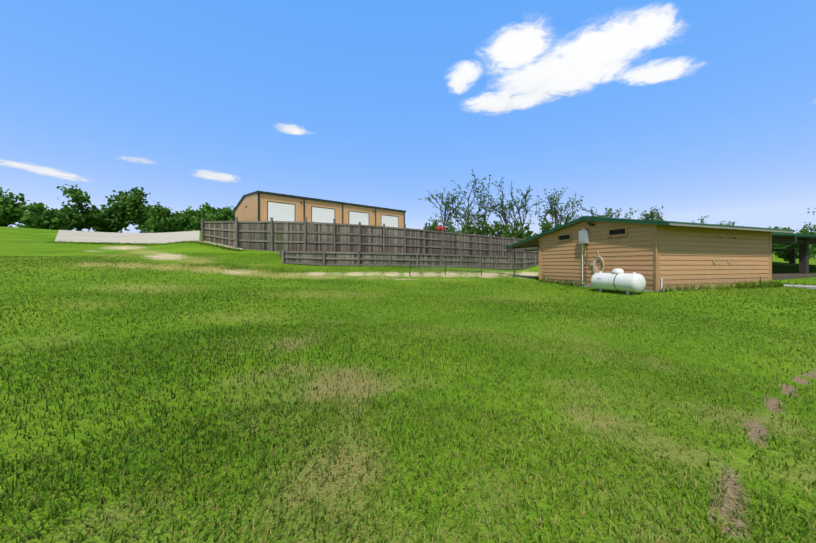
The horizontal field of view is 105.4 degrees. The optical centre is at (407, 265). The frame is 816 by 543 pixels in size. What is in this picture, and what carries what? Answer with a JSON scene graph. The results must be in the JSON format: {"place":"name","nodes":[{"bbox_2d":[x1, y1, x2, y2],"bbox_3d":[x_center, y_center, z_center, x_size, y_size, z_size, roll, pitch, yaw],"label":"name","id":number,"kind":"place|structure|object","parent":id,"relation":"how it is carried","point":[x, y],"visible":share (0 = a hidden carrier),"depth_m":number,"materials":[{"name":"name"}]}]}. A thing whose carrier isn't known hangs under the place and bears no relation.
{"place":"outdoors","nodes":[
{"label":"outdoors","id":0,"kind":"place"},
{"bbox_2d":[55,230,199,243],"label":"concrete driveway","id":1,"kind":"structure","parent":0,"point":[104,237],"depth_m":33.70,"materials":[{"name":"white concrete"}]},
{"bbox_2d":[0,226,815,542],"bbox_3d":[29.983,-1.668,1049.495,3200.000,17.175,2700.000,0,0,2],"label":"lawn ground","id":2,"kind":"structure","parent":0,"point":[24,242],"depth_m":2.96,"materials":[{"name":"green plant"}]},
{"bbox_2d":[0,184,234,232],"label":"treeline","id":3,"kind":"object","parent":2,"relation":"on","point":[149,218],"depth_m":71.19,"materials":[{"name":"green plant"}]},
{"bbox_2d":[44,240,244,250],"bbox_3d":[-22.921,-1.742,26.360,20.571,1.380,2.179,0,0,13],"label":"grass edge","id":4,"kind":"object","parent":2,"relation":"on","point":[174,242],"depth_m":25.60,"materials":[{"name":"green plant"}]},
{"bbox_2d":[195,241,241,249],"bbox_3d":[-16.676,-1.592,25.033,7.601,0.792,0.631,0,0,7],"label":"sand spill","id":5,"kind":"object","parent":2,"relation":"on","point":[220,245],"depth_m":24.88,"materials":[{"name":"beige sand"}]},
{"bbox_2d":[234,190,405,232],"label":"metal shop building","id":6,"kind":"structure","parent":2,"relation":"on","point":[257,205],"depth_m":46.83,"materials":[{"name":"metal"}]},
{"bbox_2d":[201,217,538,256],"bbox_3d":[12.522,-2.266,40.612,66.040,3.362,5.494,0,0,-32],"label":"retaining fence","id":7,"kind":"object","parent":2,"relation":"on","point":[271,235],"visible":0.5,"depth_m":26.82,"materials":[{"name":"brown wood"}]},
{"bbox_2d":[278,249,538,269],"bbox_3d":[8.966,-0.625,32.827,42.057,3.068,3.788,0,0,-32],"label":"retaining fence","id":8,"kind":"object","parent":2,"relation":"on","point":[390,259],"visible":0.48,"depth_m":25.11,"materials":[{"name":"grey wood"}]},
{"bbox_2d":[436,226,445,231],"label":"red farm fuel tank","id":9,"kind":"object","parent":2,"relation":"on","point":[438,228],"visible":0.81,"depth_m":57.27,"materials":[{"name":"metal"}]},
{"bbox_2d":[410,260,513,276],"bbox_3d":[3.444,0.568,18.762,7.034,1.750,0.060,0,0,-18],"label":"wire panel fence","id":10,"kind":"object","parent":2,"relation":"on","point":[481,268],"visible":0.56,"depth_m":18.64,"materials":[{"name":"metal"}]},
{"bbox_2d":[419,169,734,229],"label":"bare trees","id":11,"kind":"object","parent":2,"relation":"on","point":[657,217],"depth_m":74.16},
{"bbox_2d":[591,268,645,294],"bbox_3d":[8.620,0.638,12.656,1.104,1.030,2.046,0,0,-19],"label":"propane tank","id":12,"kind":"object","parent":2,"relation":"on","point":[618,279],"visible":0.98,"depth_m":12.25,"materials":[{"name":"metal"}]},
{"bbox_2d":[424,214,815,258],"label":"bushes","id":13,"kind":"object","parent":2,"relation":"on","point":[467,228],"depth_m":65.55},
{"bbox_2d":[539,275,813,291],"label":"tall weeds","id":14,"kind":"object","parent":2,"relation":"on","point":[763,284],"depth_m":13.44,"materials":[{"name":"green plant"}]},
{"bbox_2d":[769,226,814,261],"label":"hill trees","id":15,"kind":"object","parent":2,"relation":"on","point":[784,256],"depth_m":39.64,"materials":[{"name":"green plant"}]},
{"bbox_2d":[772,232,815,279],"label":"pavilion shelter","id":16,"kind":"object","parent":2,"relation":"on","point":[803,241],"visible":0.17,"depth_m":22.82,"materials":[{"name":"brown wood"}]},
{"bbox_2d":[784,284,815,288],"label":"concrete slab","id":17,"kind":"structure","parent":2,"relation":"on","point":[807,286],"depth_m":13.68,"materials":[{"name":"concrete"}]},
{"bbox_2d":[795,208,815,234],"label":"tree","id":18,"kind":"object","parent":2,"relation":"on","point":[807,228],"depth_m":23.52,"materials":[{"name":"green plant"}]},
{"bbox_2d":[0,0,815,252],"label":"sky","id":19,"kind":"structure","parent":0,"point":[692,109],"materials":[{"name":"blue"}]},
{"bbox_2d":[539,217,771,291],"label":"bath house walls","id":20,"kind":"structure","parent":0,"point":[652,254],"depth_m":13.33,"materials":[{"name":"beige wood"}]},
{"bbox_2d":[505,216,793,276],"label":"roof","id":21,"kind":"structure","parent":20,"relation":"on","point":[530,244],"depth_m":13.83,"materials":[{"name":"green metal"}]},
{"bbox_2d":[579,222,736,289],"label":"utility fixtures","id":22,"kind":"object","parent":20,"relation":"attached to","point":[583,236],"visible":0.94,"depth_m":14.64,"materials":[{"name":"grey metal"}]}
]}

